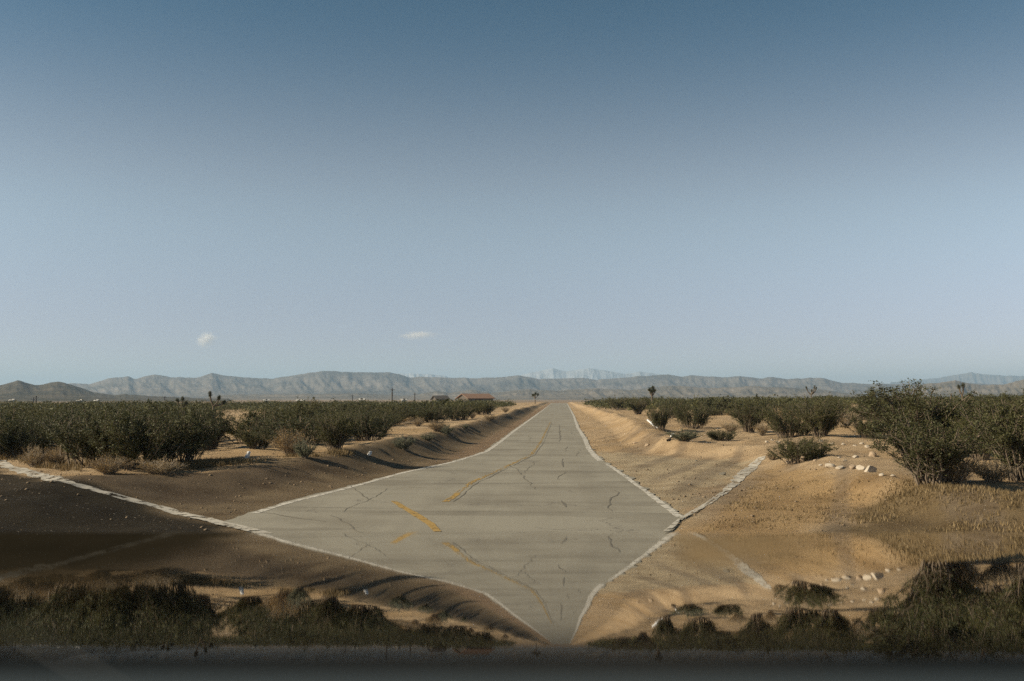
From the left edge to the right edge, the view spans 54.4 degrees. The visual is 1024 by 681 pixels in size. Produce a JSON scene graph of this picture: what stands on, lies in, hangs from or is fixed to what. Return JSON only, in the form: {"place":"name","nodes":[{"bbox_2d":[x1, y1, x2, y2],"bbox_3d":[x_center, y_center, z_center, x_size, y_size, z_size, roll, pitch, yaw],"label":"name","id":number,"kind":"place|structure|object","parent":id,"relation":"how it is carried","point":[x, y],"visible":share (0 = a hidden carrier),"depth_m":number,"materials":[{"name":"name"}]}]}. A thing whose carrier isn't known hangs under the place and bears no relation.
{"place":"outdoors","nodes":[
{"label":"outdoors","id":0,"kind":"place"},
{"bbox_2d":[0,380,229,401],"bbox_3d":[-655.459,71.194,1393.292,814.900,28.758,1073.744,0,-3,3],"label":"hills","id":1,"kind":"structure","parent":0,"point":[18,390],"depth_m":1137.46,"materials":[{"name":"grey stone"}]},
{"bbox_2d":[398,373,450,377],"bbox_3d":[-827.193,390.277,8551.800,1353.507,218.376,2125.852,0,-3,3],"label":"snowy peaks","id":2,"kind":"object","parent":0,"point":[410,375],"visible":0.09,"depth_m":8502.72,"materials":[{"name":"white snow"}]},
{"bbox_2d":[224,403,683,532],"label":"road","id":3,"kind":"structure","parent":0,"point":[585,486],"depth_m":19.63,"materials":[{"name":"grey asphalt"}]},
{"bbox_2d":[253,405,548,512],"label":"edge line","id":4,"kind":"object","parent":3,"relation":"on","point":[492,447],"visible":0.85,"depth_m":25.33,"materials":[{"name":"white paint"}]},
{"bbox_2d":[392,501,440,530],"bbox_3d":[-1.674,2.982,17.114,0.188,0.001,4.598,1,-3,-15],"label":"line","id":5,"kind":"object","parent":3,"relation":"on","point":[429,523],"visible":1,"depth_m":16.61,"materials":[{"name":"yellow paint"}]},
{"bbox_2d":[256,425,667,532],"bbox_3d":[0.593,4.836,49.128,7.293,0.001,69.023,0,-3,3],"label":"road crack","id":6,"kind":"object","parent":3,"relation":"on","point":[563,503],"visible":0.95,"depth_m":20.71,"materials":[{"name":"asphalt"}]},
{"bbox_2d":[442,422,550,501],"bbox_3d":[1.397,4.962,51.300,0.972,0.001,64.600,0,-3,4],"label":"line","id":7,"kind":"object","parent":3,"relation":"on","point":[455,494],"visible":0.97,"depth_m":24.39,"materials":[{"name":"yellow paint"}]},
{"bbox_2d":[567,404,603,460],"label":"edge line","id":8,"kind":"object","parent":3,"relation":"on","point":[595,456],"visible":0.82,"depth_m":44.71,"materials":[{"name":"white paint"}]},
{"bbox_2d":[606,464,681,516],"bbox_3d":[2.864,3.353,23.488,0.167,0.001,13.514,0,-3,0],"label":"edge line","id":9,"kind":"object","parent":3,"relation":"on","point":[671,510],"visible":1,"depth_m":20.39,"materials":[{"name":"white paint"}]},
{"bbox_2d":[0,400,1023,532],"bbox_3d":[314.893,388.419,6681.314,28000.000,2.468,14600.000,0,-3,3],"label":"ground","id":10,"kind":"structure","parent":0,"point":[56,506],"depth_m":21.56,"materials":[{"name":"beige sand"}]},
{"bbox_2d":[1,407,21,421],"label":"creosote bush","id":11,"kind":"object","parent":10,"relation":"on","point":[5,408],"visible":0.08,"depth_m":38.02,"materials":[{"name":"green plant"}]},
{"bbox_2d":[3,405,59,416],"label":"creosote bush","id":12,"kind":"object","parent":10,"relation":"on","point":[26,408],"visible":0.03,"depth_m":59.65,"materials":[{"name":"green plant"}]},
{"bbox_2d":[18,446,47,466],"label":"dry bush","id":13,"kind":"object","parent":10,"relation":"on","point":[32,457],"visible":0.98,"depth_m":24.31,"materials":[{"name":"brown plant"}]},
{"bbox_2d":[0,414,73,458],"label":"creosote bush","id":14,"kind":"object","parent":10,"relation":"on","point":[10,440],"visible":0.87,"depth_m":28.34,"materials":[{"name":"green plant"}]},
{"bbox_2d":[0,402,73,457],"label":"creosote bush","id":15,"kind":"object","parent":10,"relation":"on","point":[2,421],"visible":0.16,"depth_m":29.94,"materials":[{"name":"green plant"}]},
{"bbox_2d":[16,411,85,444],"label":"creosote bush","id":16,"kind":"object","parent":10,"relation":"on","point":[29,417],"visible":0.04,"depth_m":36.49,"materials":[{"name":"green plant"}]},
{"bbox_2d":[8,401,102,419],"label":"creosote bush","id":17,"kind":"object","parent":10,"relation":"on","point":[33,411],"visible":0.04,"depth_m":42.20,"materials":[{"name":"green plant"}]},
{"bbox_2d":[44,444,70,464],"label":"dry bush","id":18,"kind":"object","parent":10,"relation":"on","point":[54,456],"visible":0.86,"depth_m":24.57,"materials":[{"name":"brown plant"}]},
{"bbox_2d":[53,403,93,417],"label":"creosote bush","id":19,"kind":"object","parent":10,"relation":"on","point":[65,409],"visible":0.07,"depth_m":59.54,"materials":[{"name":"green plant"}]},
{"bbox_2d":[64,408,104,421],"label":"creosote bush","id":20,"kind":"object","parent":10,"relation":"on","point":[79,411],"visible":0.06,"depth_m":41.65,"materials":[{"name":"green plant"}]},
{"bbox_2d":[19,398,161,467],"bbox_3d":[-10.147,2.284,24.192,3.199,1.773,2.962,1,-3,-19],"label":"creosote bush","id":21,"kind":"object","parent":10,"relation":"on","point":[81,439],"visible":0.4,"depth_m":23.65,"materials":[{"name":"green plant"}]},
{"bbox_2d":[84,451,140,474],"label":"dry bush","id":22,"kind":"object","parent":10,"relation":"on","point":[115,467],"visible":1,"depth_m":21.14,"materials":[{"name":"brown plant"}]},
{"bbox_2d":[95,404,139,422],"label":"creosote bush","id":23,"kind":"object","parent":10,"relation":"on","point":[115,411],"visible":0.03,"depth_m":37.59,"materials":[{"name":"green plant"}]},
{"bbox_2d":[0,460,271,532],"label":"side line","id":24,"kind":"object","parent":10,"relation":"on","point":[84,486],"visible":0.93,"depth_m":17.91,"materials":[{"name":"white paint"}]},
{"bbox_2d":[79,398,217,471],"bbox_3d":[-8.878,2.261,23.843,3.104,1.830,3.106,2,-4,-36],"label":"creosote bush","id":25,"kind":"object","parent":10,"relation":"on","point":[122,444],"visible":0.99,"depth_m":23.22,"materials":[{"name":"green plant"}]},
{"bbox_2d":[128,456,185,473],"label":"dry bush","id":26,"kind":"object","parent":10,"relation":"on","point":[162,468],"visible":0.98,"depth_m":21.48,"materials":[{"name":"brown plant"}]},
{"bbox_2d":[140,401,186,419],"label":"creosote bush","id":27,"kind":"object","parent":10,"relation":"on","point":[172,407],"visible":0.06,"depth_m":41.34,"materials":[{"name":"green plant"}]},
{"bbox_2d":[137,402,224,462],"bbox_3d":[-8.314,2.310,24.775,2.581,1.652,2.583,2,-4,-30],"label":"creosote bush","id":28,"kind":"object","parent":10,"relation":"on","point":[197,438],"visible":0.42,"depth_m":24.69,"materials":[{"name":"green plant"}]},
{"bbox_2d":[175,396,187,406],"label":"joshua tree","id":29,"kind":"object","parent":10,"relation":"on","point":[182,400],"visible":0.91,"depth_m":94.58,"materials":[{"name":"green plant"}]},
{"bbox_2d":[174,399,235,450],"bbox_3d":[-9.412,2.648,30.840,1.871,1.730,1.760,0,-3,5],"label":"creosote bush","id":30,"kind":"object","parent":10,"relation":"on","point":[225,425],"visible":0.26,"depth_m":30.67,"materials":[{"name":"green plant"}]},
{"bbox_2d":[207,391,226,409],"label":"joshua tree","id":31,"kind":"object","parent":10,"relation":"on","point":[209,394],"visible":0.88,"depth_m":90.75,"materials":[{"name":"green plant"}]},
{"bbox_2d":[215,406,286,443],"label":"creosote bush","id":32,"kind":"object","parent":10,"relation":"on","point":[250,414],"visible":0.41,"depth_m":35.22,"materials":[{"name":"green plant"}]},
{"bbox_2d":[233,426,277,448],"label":"creosote bush","id":33,"kind":"object","parent":10,"relation":"on","point":[250,440],"visible":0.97,"depth_m":29.36,"materials":[{"name":"green plant"}]},
{"bbox_2d":[257,404,290,415],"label":"creosote bush","id":34,"kind":"object","parent":10,"relation":"on","point":[271,411],"visible":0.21,"depth_m":68.86,"materials":[{"name":"green plant"}]},
{"bbox_2d":[255,420,303,443],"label":"creosote bush","id":35,"kind":"object","parent":10,"relation":"on","point":[275,425],"visible":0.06,"depth_m":33.69,"materials":[{"name":"green plant"}]},
{"bbox_2d":[266,426,311,454],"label":"dry bush","id":36,"kind":"object","parent":10,"relation":"on","point":[288,446],"visible":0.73,"depth_m":27.85,"materials":[{"name":"brown plant"}]},
{"bbox_2d":[235,409,351,445],"bbox_3d":[-6.947,2.858,32.268,3.773,1.262,3.817,2,-4,-32],"label":"creosote bush","id":37,"kind":"object","parent":10,"relation":"on","point":[310,425],"visible":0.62,"depth_m":32.02,"materials":[{"name":"green plant"}]},
{"bbox_2d":[293,436,316,457],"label":"saltbush","id":38,"kind":"object","parent":10,"relation":"on","point":[303,450],"visible":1,"depth_m":25.72,"materials":[{"name":"grey plant"}]},
{"bbox_2d":[282,397,336,442],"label":"creosote bush","id":39,"kind":"object","parent":10,"relation":"on","point":[310,412],"visible":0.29,"depth_m":35.05,"materials":[{"name":"green plant"}]},
{"bbox_2d":[272,398,361,417],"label":"creosote bush","id":40,"kind":"object","parent":10,"relation":"on","point":[318,409],"visible":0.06,"depth_m":42.47,"materials":[{"name":"green plant"}]},
{"bbox_2d":[305,410,364,450],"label":"creosote bush","id":41,"kind":"object","parent":10,"relation":"on","point":[332,435],"visible":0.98,"depth_m":28.23,"materials":[{"name":"green plant"}]},
{"bbox_2d":[324,402,367,413],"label":"creosote bush","id":42,"kind":"object","parent":10,"relation":"on","point":[348,409],"visible":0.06,"depth_m":51.62,"materials":[{"name":"green plant"}]},
{"bbox_2d":[348,399,376,411],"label":"creosote bush","id":43,"kind":"object","parent":10,"relation":"on","point":[360,404],"visible":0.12,"depth_m":63.93,"materials":[{"name":"green plant"}]},
{"bbox_2d":[334,406,398,440],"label":"creosote bush","id":44,"kind":"object","parent":10,"relation":"on","point":[375,428],"visible":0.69,"depth_m":34.77,"materials":[{"name":"green plant"}]},
{"bbox_2d":[345,405,405,417],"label":"creosote bush","id":45,"kind":"object","parent":10,"relation":"on","point":[383,412],"visible":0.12,"depth_m":59.88,"materials":[{"name":"green plant"}]},
{"bbox_2d":[371,413,404,425],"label":"creosote bush","id":46,"kind":"object","parent":10,"relation":"on","point":[397,418],"visible":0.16,"depth_m":53.92,"materials":[{"name":"green plant"}]},
{"bbox_2d":[389,410,409,423],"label":"creosote bush","id":47,"kind":"object","parent":10,"relation":"on","point":[404,416],"visible":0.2,"depth_m":62.50,"materials":[{"name":"green plant"}]},
{"bbox_2d":[391,433,416,450],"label":"saltbush","id":48,"kind":"object","parent":10,"relation":"on","point":[401,443],"visible":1,"depth_m":32.34,"materials":[{"name":"grey plant"}]},
{"bbox_2d":[383,402,428,420],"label":"creosote bush","id":49,"kind":"object","parent":10,"relation":"on","point":[410,415],"visible":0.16,"depth_m":72.36,"materials":[{"name":"green plant"}]},
{"bbox_2d":[409,416,424,425],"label":"dry bush","id":50,"kind":"object","parent":10,"relation":"on","point":[418,421],"visible":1,"depth_m":53.48,"materials":[{"name":"brown plant"}]},
{"bbox_2d":[420,432,435,440],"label":"saltbush","id":51,"kind":"object","parent":10,"relation":"on","point":[427,437],"visible":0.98,"depth_m":37.16,"materials":[{"name":"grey plant"}]},
{"bbox_2d":[404,398,452,417],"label":"creosote bush","id":52,"kind":"object","parent":10,"relation":"on","point":[419,403],"visible":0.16,"depth_m":75.94,"materials":[{"name":"green plant"}]},
{"bbox_2d":[407,405,451,422],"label":"creosote bush","id":53,"kind":"object","parent":10,"relation":"on","point":[431,414],"visible":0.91,"depth_m":63.14,"materials":[{"name":"green plant"}]},
{"bbox_2d":[426,419,450,431],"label":"dry bush","id":54,"kind":"object","parent":10,"relation":"on","point":[434,426],"visible":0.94,"depth_m":43.48,"materials":[{"name":"brown plant"}]},
{"bbox_2d":[430,395,450,400],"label":"ranch house","id":55,"kind":"structure","parent":10,"relation":"on","point":[435,397],"depth_m":327.73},
{"bbox_2d":[440,425,454,435],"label":"saltbush","id":56,"kind":"object","parent":10,"relation":"on","point":[446,431],"visible":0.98,"depth_m":43.11,"materials":[{"name":"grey plant"}]},
{"bbox_2d":[436,402,477,420],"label":"creosote bush","id":57,"kind":"object","parent":10,"relation":"on","point":[456,410],"visible":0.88,"depth_m":72.18,"materials":[{"name":"green plant"}]},
{"bbox_2d":[455,394,494,401],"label":"ranch house","id":58,"kind":"structure","parent":10,"relation":"on","point":[482,397],"depth_m":287.31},
{"bbox_2d":[466,400,499,414],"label":"creosote bush","id":59,"kind":"object","parent":10,"relation":"on","point":[488,409],"visible":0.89,"depth_m":93.94,"materials":[{"name":"green plant"}]},
{"bbox_2d":[0,394,1022,414],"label":"scrub","id":60,"kind":"object","parent":10,"relation":"on","point":[243,405],"visible":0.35,"depth_m":149.91,"materials":[{"name":"green plant"}]},
{"bbox_2d":[0,533,1023,680],"bbox_3d":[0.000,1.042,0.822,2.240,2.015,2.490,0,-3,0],"label":"water","id":61,"kind":"structure","parent":10,"relation":"on","point":[511,606],"depth_m":0.45,"materials":[{"name":"grey"}]},
{"bbox_2d":[0,447,1023,532],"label":"dry grass","id":62,"kind":"structure","parent":10,"relation":"on","point":[214,462],"depth_m":17.75,"materials":[{"name":"beige plant"}]},
{"bbox_2d":[601,394,635,409],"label":"creosote bush","id":63,"kind":"object","parent":10,"relation":"on","point":[616,404],"visible":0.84,"depth_m":130.04,"materials":[{"name":"green plant"}]},
{"bbox_2d":[625,396,652,413],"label":"creosote bush","id":64,"kind":"object","parent":10,"relation":"on","point":[637,406],"visible":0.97,"depth_m":93.45,"materials":[{"name":"green plant"}]},
{"bbox_2d":[647,386,655,400],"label":"joshua tree","id":65,"kind":"object","parent":10,"relation":"on","point":[652,391],"visible":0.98,"depth_m":163.13,"materials":[{"name":"green plant"}]},
{"bbox_2d":[642,398,672,430],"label":"creosote bush","id":66,"kind":"object","parent":10,"relation":"on","point":[659,419],"visible":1,"depth_m":46.61,"materials":[{"name":"green plant"}]},
{"bbox_2d":[655,398,691,417],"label":"creosote bush","id":67,"kind":"object","parent":10,"relation":"on","point":[674,403],"visible":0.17,"depth_m":72.07,"materials":[{"name":"green plant"}]},
{"bbox_2d":[664,427,702,440],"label":"saltbush","id":68,"kind":"object","parent":10,"relation":"on","point":[688,436],"visible":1,"depth_m":36.13,"materials":[{"name":"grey plant"}]},
{"bbox_2d":[662,399,716,428],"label":"creosote bush","id":69,"kind":"object","parent":10,"relation":"on","point":[697,415],"visible":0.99,"depth_m":52.15,"materials":[{"name":"green plant"}]},
{"bbox_2d":[663,479,742,530],"bbox_3d":[3.952,3.102,19.566,0.276,0.038,9.860,-1,-3,19],"label":"side line","id":70,"kind":"object","parent":10,"relation":"on","point":[704,504],"visible":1,"depth_m":18.75,"materials":[{"name":"white paint"}]},
{"bbox_2d":[695,397,734,414],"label":"creosote bush","id":71,"kind":"object","parent":10,"relation":"on","point":[722,404],"visible":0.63,"depth_m":81.53,"materials":[{"name":"green plant"}]},
{"bbox_2d":[703,403,728,415],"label":"creosote bush","id":72,"kind":"object","parent":10,"relation":"on","point":[719,411],"visible":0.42,"depth_m":78.78,"materials":[{"name":"green plant"}]},
{"bbox_2d":[702,429,737,440],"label":"saltbush","id":73,"kind":"object","parent":10,"relation":"on","point":[714,435],"visible":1,"depth_m":37.23,"materials":[{"name":"green plant"}]},
{"bbox_2d":[718,419,739,431],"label":"dry bush","id":74,"kind":"object","parent":10,"relation":"on","point":[731,427],"visible":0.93,"depth_m":46.91,"materials":[{"name":"brown plant"}]},
{"bbox_2d":[731,456,764,480],"bbox_3d":[6.457,3.453,27.244,0.426,0.224,7.051,-1,-3,19],"label":"side line","id":75,"kind":"object","parent":10,"relation":"on","point":[757,463],"visible":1,"depth_m":27.65,"materials":[{"name":"white paint"}]},
{"bbox_2d":[725,398,772,432],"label":"creosote bush","id":76,"kind":"object","parent":10,"relation":"on","point":[746,420],"visible":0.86,"depth_m":45.08,"materials":[{"name":"green plant"}]},
{"bbox_2d":[752,421,770,435],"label":"dry bush","id":77,"kind":"object","parent":10,"relation":"on","point":[761,431],"visible":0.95,"depth_m":43.01,"materials":[{"name":"brown plant"}]},
{"bbox_2d":[754,393,777,412],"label":"creosote bush","id":78,"kind":"object","parent":10,"relation":"on","point":[757,400],"visible":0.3,"depth_m":74.91,"materials":[{"name":"green plant"}]},
{"bbox_2d":[740,398,798,414],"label":"creosote bush","id":79,"kind":"object","parent":10,"relation":"on","point":[790,399],"visible":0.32,"depth_m":72.40,"materials":[{"name":"green plant"}]},
{"bbox_2d":[751,403,826,437],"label":"creosote bush","id":80,"kind":"object","parent":10,"relation":"on","point":[790,425],"visible":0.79,"depth_m":40.28,"materials":[{"name":"green plant"}]},
{"bbox_2d":[778,399,813,417],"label":"creosote bush","id":81,"kind":"object","parent":10,"relation":"on","point":[792,405],"visible":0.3,"depth_m":65.32,"materials":[{"name":"green plant"}]},
{"bbox_2d":[766,433,840,464],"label":"creosote bush","id":82,"kind":"object","parent":10,"relation":"on","point":[808,450],"visible":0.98,"depth_m":27.53,"materials":[{"name":"green plant"}]},
{"bbox_2d":[790,393,854,436],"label":"creosote bush","id":83,"kind":"object","parent":10,"relation":"on","point":[826,423],"visible":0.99,"depth_m":38.91,"materials":[{"name":"green plant"}]},
{"bbox_2d":[812,392,841,404],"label":"creosote bush","id":84,"kind":"object","parent":10,"relation":"on","point":[831,399],"visible":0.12,"depth_m":65.96,"materials":[{"name":"green plant"}]},
{"bbox_2d":[810,399,847,410],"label":"creosote bush","id":85,"kind":"object","parent":10,"relation":"on","point":[831,402],"visible":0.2,"depth_m":61.62,"materials":[{"name":"green plant"}]},
{"bbox_2d":[837,406,860,425],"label":"dry bush","id":86,"kind":"object","parent":10,"relation":"on","point":[846,420],"visible":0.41,"depth_m":47.58,"materials":[{"name":"brown plant"}]},
{"bbox_2d":[842,403,864,419],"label":"creosote bush","id":87,"kind":"object","parent":10,"relation":"on","point":[855,408],"visible":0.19,"depth_m":59.32,"materials":[{"name":"green plant"}]},
{"bbox_2d":[840,413,885,438],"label":"creosote bush","id":88,"kind":"object","parent":10,"relation":"on","point":[860,427],"visible":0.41,"depth_m":38.16,"materials":[{"name":"green plant"}]},
{"bbox_2d":[864,465,876,472],"bbox_3d":[7.551,2.744,21.020,0.240,0.219,0.188,1,-3,-18],"label":"rock","id":89,"kind":"object","parent":10,"relation":"on","point":[869,468],"visible":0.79,"depth_m":20.95,"materials":[{"name":"white stone"}]},
{"bbox_2d":[852,385,908,420],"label":"creosote bush","id":90,"kind":"object","parent":10,"relation":"on","point":[872,394],"visible":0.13,"depth_m":45.71,"materials":[{"name":"green plant"}]},
{"bbox_2d":[838,378,993,450],"bbox_3d":[11.235,2.207,27.829,3.703,2.397,4.044,1,-3,-14],"label":"creosote bush","id":91,"kind":"object","parent":10,"relation":"on","point":[943,412],"visible":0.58,"depth_m":27.16,"materials":[{"name":"green plant"}]},
{"bbox_2d":[864,406,996,484],"bbox_3d":[7.834,1.981,18.628,2.426,1.579,2.579,0,-3,1],"label":"creosote bush","id":92,"kind":"object","parent":10,"relation":"on","point":[936,449],"visible":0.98,"depth_m":18.34,"materials":[{"name":"green plant"}]},
{"bbox_2d":[929,446,991,484],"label":"dry bush","id":93,"kind":"object","parent":10,"relation":"on","point":[960,478],"visible":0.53,"depth_m":18.36,"materials":[{"name":"brown plant"}]},
{"bbox_2d":[957,382,965,399],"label":"joshua tree","id":94,"kind":"object","parent":10,"relation":"on","point":[959,386],"visible":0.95,"depth_m":109.37,"materials":[{"name":"green plant"}]},
{"bbox_2d":[931,395,1023,423],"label":"creosote bush","id":95,"kind":"object","parent":10,"relation":"on","point":[988,411],"visible":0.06,"depth_m":45.65,"materials":[{"name":"green plant"}]},
{"bbox_2d":[945,403,1012,460],"bbox_3d":[11.284,2.268,24.254,1.768,1.524,1.794,0,-3,-7],"label":"creosote bush","id":96,"kind":"object","parent":10,"relation":"on","point":[964,427],"visible":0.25,"depth_m":24.06,"materials":[{"name":"green plant"}]},
{"bbox_2d":[952,392,1023,481],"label":"creosote bush","id":97,"kind":"object","parent":10,"relation":"on","point":[1007,439],"visible":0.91,"depth_m":19.54,"materials":[{"name":"green plant"}]},
{"bbox_2d":[965,454,1022,482],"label":"dry bush","id":98,"kind":"object","parent":10,"relation":"on","point":[988,473],"visible":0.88,"depth_m":19.10,"materials":[{"name":"brown plant"}]},
{"bbox_2d":[969,391,1023,415],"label":"creosote bush","id":99,"kind":"object","parent":10,"relation":"on","point":[999,398],"visible":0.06,"depth_m":57.56,"materials":[{"name":"green plant"}]},
{"bbox_2d":[984,388,1023,420],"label":"creosote bush","id":100,"kind":"object","parent":10,"relation":"on","point":[987,398],"visible":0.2,"depth_m":54.07,"materials":[{"name":"green plant"}]},
{"bbox_2d":[0,0,1023,384],"label":"sky","id":101,"kind":"structure","parent":0,"point":[833,190],"materials":[{"name":"blue"}]},
{"bbox_2d":[207,386,862,399],"bbox_3d":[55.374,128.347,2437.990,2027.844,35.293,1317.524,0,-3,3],"label":"foothills","id":102,"kind":"structure","parent":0,"point":[684,392],"depth_m":2225.40,"materials":[{"name":"grey stone"}]},
{"bbox_2d":[69,371,1003,397],"bbox_3d":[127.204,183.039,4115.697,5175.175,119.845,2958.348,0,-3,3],"label":"mountains","id":103,"kind":"structure","parent":0,"point":[337,382],"depth_m":3829.07,"materials":[{"name":"grey stone"}]},
{"bbox_2d":[520,368,661,379],"bbox_3d":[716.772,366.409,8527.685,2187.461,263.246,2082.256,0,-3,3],"label":"snowy peaks","id":104,"kind":"object","parent":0,"point":[587,373],"visible":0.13,"depth_m":8446.95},
{"bbox_2d":[890,372,1023,383],"bbox_3d":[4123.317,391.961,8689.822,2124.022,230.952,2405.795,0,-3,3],"label":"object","id":105,"kind":"object","parent":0,"point":[972,377],"visible":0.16,"depth_m":8590.22,"materials":[{"name":"grey stone"}]},
{"bbox_2d":[897,379,1023,397],"bbox_3d":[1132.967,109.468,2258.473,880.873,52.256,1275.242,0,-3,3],"label":"foothills","id":106,"kind":"structure","parent":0,"point":[1014,387],"depth_m":2102.71,"materials":[{"name":"stone"}]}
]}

